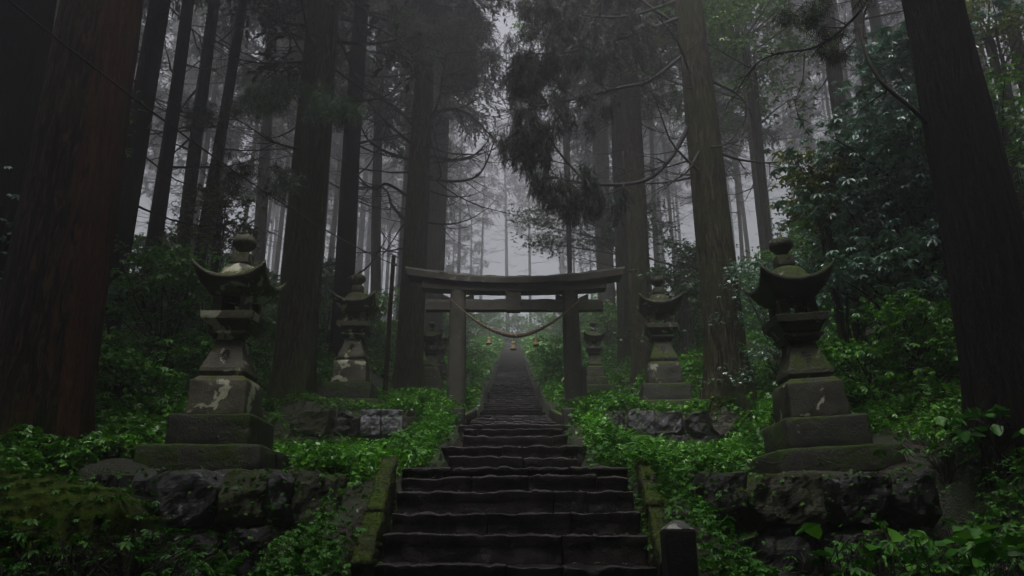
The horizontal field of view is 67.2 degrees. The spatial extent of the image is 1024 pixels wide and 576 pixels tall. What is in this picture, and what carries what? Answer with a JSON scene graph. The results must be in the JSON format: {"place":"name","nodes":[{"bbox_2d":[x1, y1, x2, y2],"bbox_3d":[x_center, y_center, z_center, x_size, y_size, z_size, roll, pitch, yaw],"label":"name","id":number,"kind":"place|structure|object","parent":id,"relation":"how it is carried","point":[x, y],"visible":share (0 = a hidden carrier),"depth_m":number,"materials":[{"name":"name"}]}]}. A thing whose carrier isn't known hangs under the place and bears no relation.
{"place":"outdoors","nodes":[
{"label":"outdoors","id":0,"kind":"place"},
{"bbox_2d":[12,264,1023,575],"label":"ground","id":1,"kind":"structure","parent":0,"point":[958,500],"depth_m":7.45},
{"bbox_2d":[0,0,143,459],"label":"cedar tree","id":2,"kind":"object","parent":1,"relation":"on","point":[54,286],"visible":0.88,"depth_m":8.58,"materials":[{"name":"red plant"}]},
{"bbox_2d":[0,473,161,575],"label":"boulder","id":3,"kind":"object","parent":1,"relation":"on","point":[88,510],"visible":0.56,"depth_m":4.59,"materials":[{"name":"green plant"}]},
{"bbox_2d":[0,513,99,575],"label":"leafy herb","id":4,"kind":"object","parent":3,"relation":"on","point":[47,522],"visible":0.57,"depth_m":4.28,"materials":[{"name":"green plant"}]},
{"bbox_2d":[0,535,107,575],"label":"leafy herb","id":5,"kind":"object","parent":3,"relation":"on","point":[13,565],"visible":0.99,"depth_m":4.02,"materials":[{"name":"green plant"}]},
{"bbox_2d":[0,467,173,560],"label":"creeping leaves","id":6,"kind":"object","parent":3,"relation":"on","point":[4,487],"visible":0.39,"depth_m":4.72,"materials":[{"name":"green plant"}]},
{"bbox_2d":[0,468,174,575],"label":"moss","id":7,"kind":"object","parent":3,"relation":"on","point":[78,491],"visible":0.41,"depth_m":4.70,"materials":[{"name":"green plant"}]},
{"bbox_2d":[0,526,214,575],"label":"leafy herb","id":8,"kind":"object","parent":3,"relation":"on","point":[44,543],"visible":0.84,"depth_m":4.26,"materials":[{"name":"green plant"}]},
{"bbox_2d":[53,520,209,575],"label":"leafy herb","id":9,"kind":"object","parent":3,"relation":"on","point":[105,525],"visible":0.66,"depth_m":4.44,"materials":[{"name":"green plant"}]},
{"bbox_2d":[0,410,165,477],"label":"ground cover","id":10,"kind":"object","parent":1,"relation":"on","point":[121,428],"visible":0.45,"depth_m":7.69,"materials":[{"name":"green plant"}]},
{"bbox_2d":[0,0,181,284],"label":"cedar tree","id":11,"kind":"object","parent":1,"relation":"on","point":[25,42],"visible":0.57,"depth_m":10.65,"materials":[{"name":"brown plant"}]},
{"bbox_2d":[95,341,200,417],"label":"shrub","id":12,"kind":"object","parent":1,"relation":"on","point":[116,365],"visible":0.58,"depth_m":10.98,"materials":[{"name":"green plant"}]},
{"bbox_2d":[53,0,253,346],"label":"cedar tree","id":13,"kind":"object","parent":1,"relation":"on","point":[148,69],"visible":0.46,"depth_m":16.22,"materials":[{"name":"brown plant"}]},
{"bbox_2d":[137,2,199,229],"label":"cedar tree","id":14,"kind":"object","parent":1,"relation":"on","point":[145,179],"visible":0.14,"depth_m":77.09,"materials":[{"name":"black plant"}]},
{"bbox_2d":[135,4,204,229],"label":"cedar tree","id":15,"kind":"object","parent":1,"relation":"on","point":[190,73],"visible":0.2,"depth_m":61.44,"materials":[{"name":"black plant"}]},
{"bbox_2d":[100,240,252,388],"bbox_3d":[-6.563,0.620,14.149,3.655,2.950,2.814,3,-18,-10],"label":"shrub","id":16,"kind":"object","parent":1,"relation":"on","point":[184,279],"visible":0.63,"depth_m":13.88,"materials":[{"name":"green plant"}]},
{"bbox_2d":[137,539,248,575],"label":"leafy herb","id":17,"kind":"object","parent":1,"relation":"on","point":[188,567],"visible":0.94,"depth_m":4.40,"materials":[{"name":"green plant"}]},
{"bbox_2d":[143,0,271,261],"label":"cedar tree","id":18,"kind":"object","parent":1,"relation":"on","point":[215,93],"visible":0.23,"depth_m":46.48,"materials":[{"name":"black plant"}]},
{"bbox_2d":[132,0,291,332],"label":"cedar tree","id":19,"kind":"object","parent":1,"relation":"on","point":[162,179],"visible":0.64,"depth_m":20.12,"materials":[{"name":"brown plant"}]},
{"bbox_2d":[133,234,292,470],"bbox_3d":[-3.200,0.715,8.808,1.302,2.838,1.302,0,-18,0],"label":"stone lantern","id":20,"kind":"object","parent":1,"relation":"on","point":[220,424],"visible":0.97,"depth_m":8.41,"materials":[{"name":"grey stone"}]},
{"bbox_2d":[154,180,277,353],"bbox_3d":[-7.080,-0.366,18.155,2.706,4.377,2.030,-5,-19,16],"label":"broadleaf tree","id":21,"kind":"object","parent":1,"relation":"on","point":[216,240],"visible":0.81,"depth_m":18.27,"materials":[{"name":"green plant"}]},
{"bbox_2d":[89,469,346,575],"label":"stone wall","id":22,"kind":"structure","parent":1,"relation":"on","point":[167,485],"depth_m":7.07,"materials":[{"name":"grey stone"}]},
{"bbox_2d":[145,0,299,327],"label":"cedar tree","id":23,"kind":"object","parent":1,"relation":"on","point":[201,91],"visible":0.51,"depth_m":22.60,"materials":[{"name":"black plant"}]},
{"bbox_2d":[157,0,295,308],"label":"cedar tree","id":24,"kind":"object","parent":1,"relation":"on","point":[225,33],"visible":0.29,"depth_m":34.71,"materials":[{"name":"black plant"}]},
{"bbox_2d":[150,0,349,332],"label":"cedar tree","id":25,"kind":"object","parent":1,"relation":"on","point":[235,50],"visible":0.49,"depth_m":21.64,"materials":[{"name":"brown plant"}]},
{"bbox_2d":[213,16,293,248],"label":"cedar tree","id":26,"kind":"object","parent":1,"relation":"on","point":[275,132],"visible":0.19,"depth_m":48.61,"materials":[{"name":"green plant"}]},
{"bbox_2d":[238,40,296,308],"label":"cedar tree","id":27,"kind":"object","parent":1,"relation":"on","point":[278,251],"visible":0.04,"depth_m":58.79,"materials":[{"name":"black plant"}]},
{"bbox_2d":[201,0,368,307],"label":"cedar tree","id":28,"kind":"object","parent":1,"relation":"on","point":[260,220],"visible":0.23,"depth_m":35.71,"materials":[{"name":"black plant"}]},
{"bbox_2d":[180,0,444,407],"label":"cedar tree","id":29,"kind":"object","parent":1,"relation":"on","point":[294,364],"visible":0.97,"depth_m":16.19,"materials":[{"name":"green plant"}]},
{"bbox_2d":[317,256,355,350],"bbox_3d":[-6.027,0.817,25.384,2.578,3.573,3.289,-10,-20,28],"label":"trunk","id":30,"kind":"object","parent":1,"relation":"on","point":[324,336],"visible":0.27,"depth_m":24.88,"materials":[{"name":"wood"}]},
{"bbox_2d":[312,274,381,409],"bbox_3d":[-3.291,1.187,16.067,1.433,3.122,1.432,0,-18,0],"label":"stone lantern","id":31,"kind":"object","parent":1,"relation":"on","point":[351,378],"visible":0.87,"depth_m":15.81,"materials":[{"name":"black stone"}]},
{"bbox_2d":[289,409,416,445],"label":"stone wall","id":32,"kind":"structure","parent":1,"relation":"on","point":[318,423],"depth_m":14.14,"materials":[{"name":"grey stone"}]},
{"bbox_2d":[322,12,383,319],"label":"cedar tree","id":33,"kind":"object","parent":1,"relation":"on","point":[334,218],"visible":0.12,"depth_m":53.13,"materials":[{"name":"black plant"}]},
{"bbox_2d":[257,0,454,362],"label":"cedar tree","id":34,"kind":"object","parent":1,"relation":"on","point":[344,263],"visible":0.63,"depth_m":23.00,"materials":[{"name":"green plant"}]},
{"bbox_2d":[330,293,397,359],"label":"shrub","id":35,"kind":"object","parent":1,"relation":"on","point":[381,330],"visible":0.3,"depth_m":27.52,"materials":[{"name":"green plant"}]},
{"bbox_2d":[365,102,405,320],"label":"cedar tree","id":36,"kind":"object","parent":1,"relation":"on","point":[391,178],"visible":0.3,"depth_m":84.30,"materials":[{"name":"green plant"}]},
{"bbox_2d":[382,255,396,394],"bbox_3d":[-2.836,1.154,17.816,0.213,4.039,0.124,0,-18,0],"label":"wooden pole","id":37,"kind":"object","parent":1,"relation":"on","point":[388,339],"visible":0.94,"depth_m":17.84,"materials":[{"name":"brown wood"}]},
{"bbox_2d":[7,0,395,264],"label":"overhead cable","id":38,"kind":"object","parent":37,"relation":"attached to","point":[77,54],"visible":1,"depth_m":8.99,"materials":[{"name":"black plastic"}]},
{"bbox_2d":[329,0,468,343],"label":"cedar tree","id":39,"kind":"object","parent":1,"relation":"on","point":[375,282],"visible":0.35,"depth_m":33.73,"materials":[{"name":"black plant"}]},
{"bbox_2d":[337,0,520,355],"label":"cedar tree","id":40,"kind":"object","parent":1,"relation":"on","point":[436,238],"visible":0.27,"depth_m":36.07,"materials":[{"name":"green plant"}]},
{"bbox_2d":[323,0,537,392],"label":"cedar tree","id":41,"kind":"object","parent":1,"relation":"on","point":[459,31],"visible":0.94,"depth_m":22.78,"materials":[{"name":"green plant"}]},
{"bbox_2d":[446,92,492,272],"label":"cedar tree","id":42,"kind":"object","parent":1,"relation":"on","point":[462,143],"visible":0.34,"depth_m":83.66,"materials":[{"name":"green plant"}]},
{"bbox_2d":[452,159,493,332],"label":"cedar tree","id":43,"kind":"object","parent":1,"relation":"on","point":[471,236],"visible":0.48,"depth_m":104.55,"materials":[{"name":"green plant"}]},
{"bbox_2d":[461,140,500,329],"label":"cedar tree","id":44,"kind":"object","parent":1,"relation":"on","point":[484,198],"visible":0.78,"depth_m":101.59,"materials":[{"name":"green plant"}]},
{"bbox_2d":[479,119,526,329],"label":"cedar tree","id":45,"kind":"object","parent":1,"relation":"on","point":[502,198],"visible":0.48,"depth_m":112.63,"materials":[{"name":"green plant"}]},
{"bbox_2d":[34,259,972,485],"bbox_3d":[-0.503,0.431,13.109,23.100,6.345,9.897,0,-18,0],"label":"ground cover","id":46,"kind":"object","parent":1,"relation":"on","point":[952,400],"visible":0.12,"depth_m":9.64,"materials":[{"name":"green plant"}]},
{"bbox_2d":[350,457,667,575],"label":"stone staircase","id":47,"kind":"structure","parent":1,"relation":"on","point":[517,538],"depth_m":6.55,"materials":[{"name":"grey stone"}]},
{"bbox_2d":[344,456,674,564],"bbox_3d":[0.046,1.851,6.644,2.844,0.982,2.170,0,-18,0],"label":"moss","id":48,"kind":"object","parent":47,"relation":"on","point":[400,457],"visible":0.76,"depth_m":6.50,"materials":[{"name":"green plant"}]},
{"bbox_2d":[0,297,1022,575],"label":"ferns","id":49,"kind":"object","parent":1,"relation":"on","point":[610,435],"visible":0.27,"depth_m":9.75,"materials":[{"name":"green plant"}]},
{"bbox_2d":[441,343,586,468],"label":"stone staircase","id":50,"kind":"structure","parent":1,"relation":"on","point":[517,440],"depth_m":11.12,"materials":[{"name":"grey stone"}]},
{"bbox_2d":[78,464,950,575],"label":"creeping leaves","id":51,"kind":"object","parent":1,"relation":"on","point":[322,474],"visible":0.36,"depth_m":7.06,"materials":[{"name":"green plant"}]},
{"bbox_2d":[405,266,624,411],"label":"torii gate","id":52,"kind":"structure","parent":1,"relation":"on","point":[459,287],"depth_m":17.12,"materials":[{"name":"stone"}]},
{"bbox_2d":[7,406,1023,575],"bbox_3d":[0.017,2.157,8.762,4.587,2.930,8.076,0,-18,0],"label":"ground cover","id":53,"kind":"object","parent":1,"relation":"on","point":[704,510],"visible":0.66,"depth_m":6.44,"materials":[{"name":"green plant"}]},
{"bbox_2d":[121,229,916,411],"bbox_3d":[0.003,0.416,26.700,32.291,10.506,17.285,0,-18,0],"label":"ground cover","id":54,"kind":"object","parent":1,"relation":"on","point":[263,349],"visible":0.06,"depth_m":22.17,"materials":[{"name":"green plant"}]},
{"bbox_2d":[502,120,556,329],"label":"cedar tree","id":55,"kind":"object","parent":1,"relation":"on","point":[520,200],"visible":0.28,"depth_m":98.25,"materials":[{"name":"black plant"}]},
{"bbox_2d":[527,334,563,388],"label":"shrub","id":56,"kind":"object","parent":1,"relation":"on","point":[557,358],"visible":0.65,"depth_m":24.72,"materials":[{"name":"green plant"}]},
{"bbox_2d":[235,233,879,369],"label":"ground cover","id":57,"kind":"object","parent":1,"relation":"on","point":[494,348],"visible":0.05,"depth_m":48.71,"materials":[{"name":"green plant"}]},
{"bbox_2d":[506,0,616,272],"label":"conifer tree","id":58,"kind":"object","parent":1,"relation":"on","point":[566,147],"visible":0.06,"depth_m":30.16,"materials":[{"name":"plant"}]},
{"bbox_2d":[502,184,690,266],"bbox_3d":[3.619,-0.856,32.636,8.130,7.480,4.656,0,-18,0],"label":"broadleaf tree","id":59,"kind":"object","parent":1,"relation":"on","point":[594,241],"visible":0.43,"depth_m":33.26,"materials":[{"name":"leaves"},{"name":"twig"}]},
{"bbox_2d":[580,299,617,352],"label":"shrub","id":60,"kind":"object","parent":1,"relation":"on","point":[608,339],"visible":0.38,"depth_m":37.03,"materials":[{"name":"green plant"}]},
{"bbox_2d":[543,4,663,342],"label":"cedar tree","id":61,"kind":"object","parent":1,"relation":"on","point":[606,258],"visible":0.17,"depth_m":41.92,"materials":[{"name":"black plant"}]},
{"bbox_2d":[535,0,685,365],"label":"cedar tree","id":62,"kind":"object","parent":1,"relation":"on","point":[623,319],"visible":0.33,"depth_m":30.93,"materials":[{"name":"green plant"}]},
{"bbox_2d":[528,0,747,386],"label":"cedar tree","id":63,"kind":"object","parent":1,"relation":"on","point":[637,234],"visible":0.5,"depth_m":24.12,"materials":[{"name":"green plant"}]},
{"bbox_2d":[481,0,815,418],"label":"cedar tree","id":64,"kind":"object","parent":1,"relation":"on","point":[525,76],"visible":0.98,"depth_m":16.24,"materials":[{"name":"green plant"}]},
{"bbox_2d":[609,0,687,269],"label":"cedar tree","id":65,"kind":"object","parent":1,"relation":"on","point":[654,213],"visible":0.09,"depth_m":55.25,"materials":[{"name":"black plant"}]},
{"bbox_2d":[616,236,702,358],"bbox_3d":[4.603,0.326,22.687,3.892,3.955,2.565,4,-18,-11],"label":"shrub","id":66,"kind":"object","parent":1,"relation":"on","point":[684,333],"visible":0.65,"depth_m":22.58,"materials":[{"name":"leaves"},{"name":"twig"}]},
{"bbox_2d":[640,51,689,293],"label":"cedar tree","id":67,"kind":"object","parent":1,"relation":"on","point":[663,194],"visible":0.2,"depth_m":76.56,"materials":[{"name":"black plant"}]},
{"bbox_2d":[642,49,690,292],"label":"cedar tree","id":68,"kind":"object","parent":1,"relation":"on","point":[663,148],"visible":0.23,"depth_m":63.45,"materials":[{"name":"black plant"}]},
{"bbox_2d":[603,409,738,449],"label":"stone wall","id":69,"kind":"structure","parent":1,"relation":"on","point":[674,423],"depth_m":14.15,"materials":[{"name":"grey stone"}]},
{"bbox_2d":[634,276,704,413],"bbox_3d":[3.119,1.219,16.057,1.420,3.094,1.419,-2,-18,5],"label":"stone lantern","id":70,"kind":"object","parent":69,"relation":"on","point":[663,377],"visible":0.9,"depth_m":15.77,"materials":[{"name":"black stone"}]},
{"bbox_2d":[660,520,698,575],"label":"stone post","id":71,"kind":"object","parent":1,"relation":"on","point":[678,547],"visible":1,"depth_m":4.70,"materials":[{"name":"grey stone"}]},
{"bbox_2d":[618,0,782,185],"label":"cedar tree","id":72,"kind":"object","parent":1,"relation":"on","point":[663,89],"visible":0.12,"depth_m":33.98,"materials":[{"name":"black plant"}]},
{"bbox_2d":[618,0,838,258],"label":"broadleaf tree","id":73,"kind":"object","parent":1,"relation":"on","point":[753,92],"visible":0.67,"depth_m":24.37,"materials":[{"name":"green plant"}]},
{"bbox_2d":[703,0,812,257],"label":"cedar tree","id":74,"kind":"object","parent":1,"relation":"on","point":[765,132],"visible":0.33,"depth_m":37.32,"materials":[{"name":"black plant"}]},
{"bbox_2d":[700,254,835,390],"bbox_3d":[5.080,0.693,14.751,2.846,2.745,2.422,0,-18,0],"label":"shrub","id":75,"kind":"object","parent":1,"relation":"on","point":[775,354],"visible":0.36,"depth_m":14.74,"materials":[{"name":"green plant"}]},
{"bbox_2d":[763,6,825,258],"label":"cedar tree","id":76,"kind":"object","parent":1,"relation":"on","point":[789,120],"visible":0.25,"depth_m":67.92,"materials":[{"name":"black plant"}]},
{"bbox_2d":[749,0,852,170],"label":"cedar tree","id":77,"kind":"object","parent":1,"relation":"on","point":[797,80],"visible":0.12,"depth_m":56.05,"materials":[{"name":"black plant"}]},
{"bbox_2d":[754,0,866,252],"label":"cedar tree","id":78,"kind":"object","parent":1,"relation":"on","point":[837,100],"visible":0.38,"depth_m":25.32,"materials":[{"name":"black plant"}]},
{"bbox_2d":[753,200,874,266],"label":"shrub","id":79,"kind":"object","parent":1,"relation":"on","point":[797,231],"visible":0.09,"depth_m":24.25,"materials":[{"name":"green plant"}]},
{"bbox_2d":[762,140,874,371],"bbox_3d":[5.885,-0.490,13.267,2.809,4.269,2.221,-9,-20,26],"label":"broadleaf tree","id":80,"kind":"object","parent":1,"relation":"on","point":[811,180],"visible":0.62,"depth_m":13.34,"materials":[{"name":"green plant"}]},
{"bbox_2d":[695,467,942,575],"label":"stone wall","id":81,"kind":"structure","parent":1,"relation":"on","point":[792,494],"depth_m":7.05,"materials":[{"name":"grey stone"}]},
{"bbox_2d":[742,237,905,473],"bbox_3d":[3.299,0.739,8.824,1.302,2.838,1.302,-4,-18,1],"label":"stone lantern","id":82,"kind":"object","parent":81,"relation":"on","point":[815,419],"visible":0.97,"depth_m":8.42,"materials":[{"name":"black stone"}]},
{"bbox_2d":[795,22,853,152],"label":"cedar tree","id":83,"kind":"object","parent":1,"relation":"on","point":[826,89],"visible":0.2,"depth_m":60.69,"materials":[{"name":"black plant"}]},
{"bbox_2d":[761,531,906,575],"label":"leafy herb","id":84,"kind":"object","parent":1,"relation":"on","point":[867,563],"visible":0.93,"depth_m":5.13,"materials":[{"name":"green plant"}]},
{"bbox_2d":[737,197,942,367],"bbox_3d":[6.225,0.029,14.522,3.916,3.026,2.539,-12,-22,33],"label":"shrub","id":85,"kind":"object","parent":1,"relation":"on","point":[858,333],"visible":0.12,"depth_m":14.23,"materials":[{"name":"green plant"}]},
{"bbox_2d":[746,332,956,407],"bbox_3d":[4.965,1.247,10.831,3.582,1.067,2.535,0,-18,0],"label":"shrub","id":86,"kind":"object","parent":1,"relation":"on","point":[855,392],"visible":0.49,"depth_m":10.37,"materials":[{"name":"green plant"}]},
{"bbox_2d":[736,93,1000,350],"bbox_3d":[6.212,-0.940,12.749,4.347,4.509,4.375,-15,-23,38],"label":"broadleaf tree","id":87,"kind":"object","parent":1,"relation":"on","point":[899,203],"visible":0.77,"depth_m":12.31,"materials":[{"name":"green plant"}]},
{"bbox_2d":[719,0,1023,487],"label":"cedar tree","id":88,"kind":"object","parent":1,"relation":"on","point":[980,220],"visible":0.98,"depth_m":8.04,"materials":[{"name":"brown plant"}]},
{"bbox_2d":[770,0,983,139],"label":"cedar tree","id":89,"kind":"object","parent":1,"relation":"on","point":[857,21],"visible":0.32,"depth_m":21.09,"materials":[{"name":"black plant"}]},
{"bbox_2d":[795,522,990,575],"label":"leafy herb","id":90,"kind":"object","parent":1,"relation":"on","point":[876,551],"visible":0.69,"depth_m":5.32,"materials":[{"name":"green plant"}]},
{"bbox_2d":[848,289,958,383],"bbox_3d":[5.672,0.711,10.500,2.066,1.422,2.212,0,-18,0],"label":"shrub","id":91,"kind":"object","parent":1,"relation":"on","point":[923,351],"visible":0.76,"depth_m":10.25,"materials":[{"name":"green plant"}]},
{"bbox_2d":[844,520,1002,575],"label":"leafy herb","id":92,"kind":"object","parent":1,"relation":"on","point":[908,545],"visible":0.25,"depth_m":6.18,"materials":[{"name":"green plant"}]},
{"bbox_2d":[873,414,980,486],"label":"leafy herb","id":93,"kind":"object","parent":1,"relation":"on","point":[934,452],"visible":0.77,"depth_m":7.51,"materials":[{"name":"green plant"}]},
{"bbox_2d":[831,0,1023,292],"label":"broadleaf tree","id":94,"kind":"object","parent":1,"relation":"on","point":[896,41],"visible":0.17,"depth_m":14.88,"materials":[{"name":"green plant"}]},
{"bbox_2d":[878,523,1023,575],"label":"leafy herb","id":95,"kind":"object","parent":1,"relation":"on","point":[960,567],"visible":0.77,"depth_m":4.95,"materials":[{"name":"green plant"}]},
{"bbox_2d":[889,525,1023,575],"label":"leafy herb","id":96,"kind":"object","parent":1,"relation":"on","point":[960,538],"visible":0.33,"depth_m":5.55,"materials":[{"name":"green plant"}]},
{"bbox_2d":[892,0,1023,181],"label":"broadleaf tree","id":97,"kind":"object","parent":1,"relation":"on","point":[987,34],"visible":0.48,"depth_m":16.39,"materials":[{"name":"green plant"}]},
{"bbox_2d":[898,51,1023,231],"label":"broadleaf tree","id":98,"kind":"object","parent":1,"relation":"on","point":[1008,137],"visible":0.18,"depth_m":12.18,"materials":[{"name":"green plant"}]},
{"bbox_2d":[904,534,1023,575],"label":"leafy herb","id":99,"kind":"object","parent":1,"relation":"on","point":[984,549],"visible":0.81,"depth_m":4.81,"materials":[{"name":"green plant"}]},
{"bbox_2d":[921,511,1023,575],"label":"leafy herb","id":100,"kind":"object","parent":1,"relation":"on","point":[949,520],"visible":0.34,"depth_m":6.01,"materials":[{"name":"green plant"}]},
{"bbox_2d":[931,403,1023,460],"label":"leafy herb","id":101,"kind":"object","parent":1,"relation":"on","point":[964,435],"visible":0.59,"depth_m":7.22,"materials":[{"name":"green plant"}]},
{"bbox_2d":[130,0,1023,333],"label":"sky","id":102,"kind":"structure","parent":0,"point":[546,269],"materials":[{"name":"grey"}]},
{"bbox_3d":[-2.299,3.230,21.557,1.347,0.474,1.232,0,-18,0],"label":"footing stone","id":103,"kind":"object","parent":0,"visible":0},
{"bbox_2d":[424,322,445,391],"bbox_3d":[-2.300,2.013,21.951,0.990,2.157,0.990,0,-18,0],"label":"stone lantern","id":104,"kind":"object","parent":103,"relation":"on","point":[433,379],"visible":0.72,"depth_m":21.82,"materials":[{"name":"black stone"}]},
{"bbox_3d":[2.357,3.226,21.667,1.338,0.471,1.245,0,-18,0],"label":"footing stone","id":105,"kind":"object","parent":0,"visible":0},
{"bbox_2d":[582,322,614,391],"bbox_3d":[2.360,2.006,22.058,0.990,2.157,0.990,0,-18,0],"label":"stone lantern","id":106,"kind":"object","parent":105,"relation":"on","point":[596,377],"visible":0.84,"depth_m":21.81,"materials":[{"name":"black stone"}]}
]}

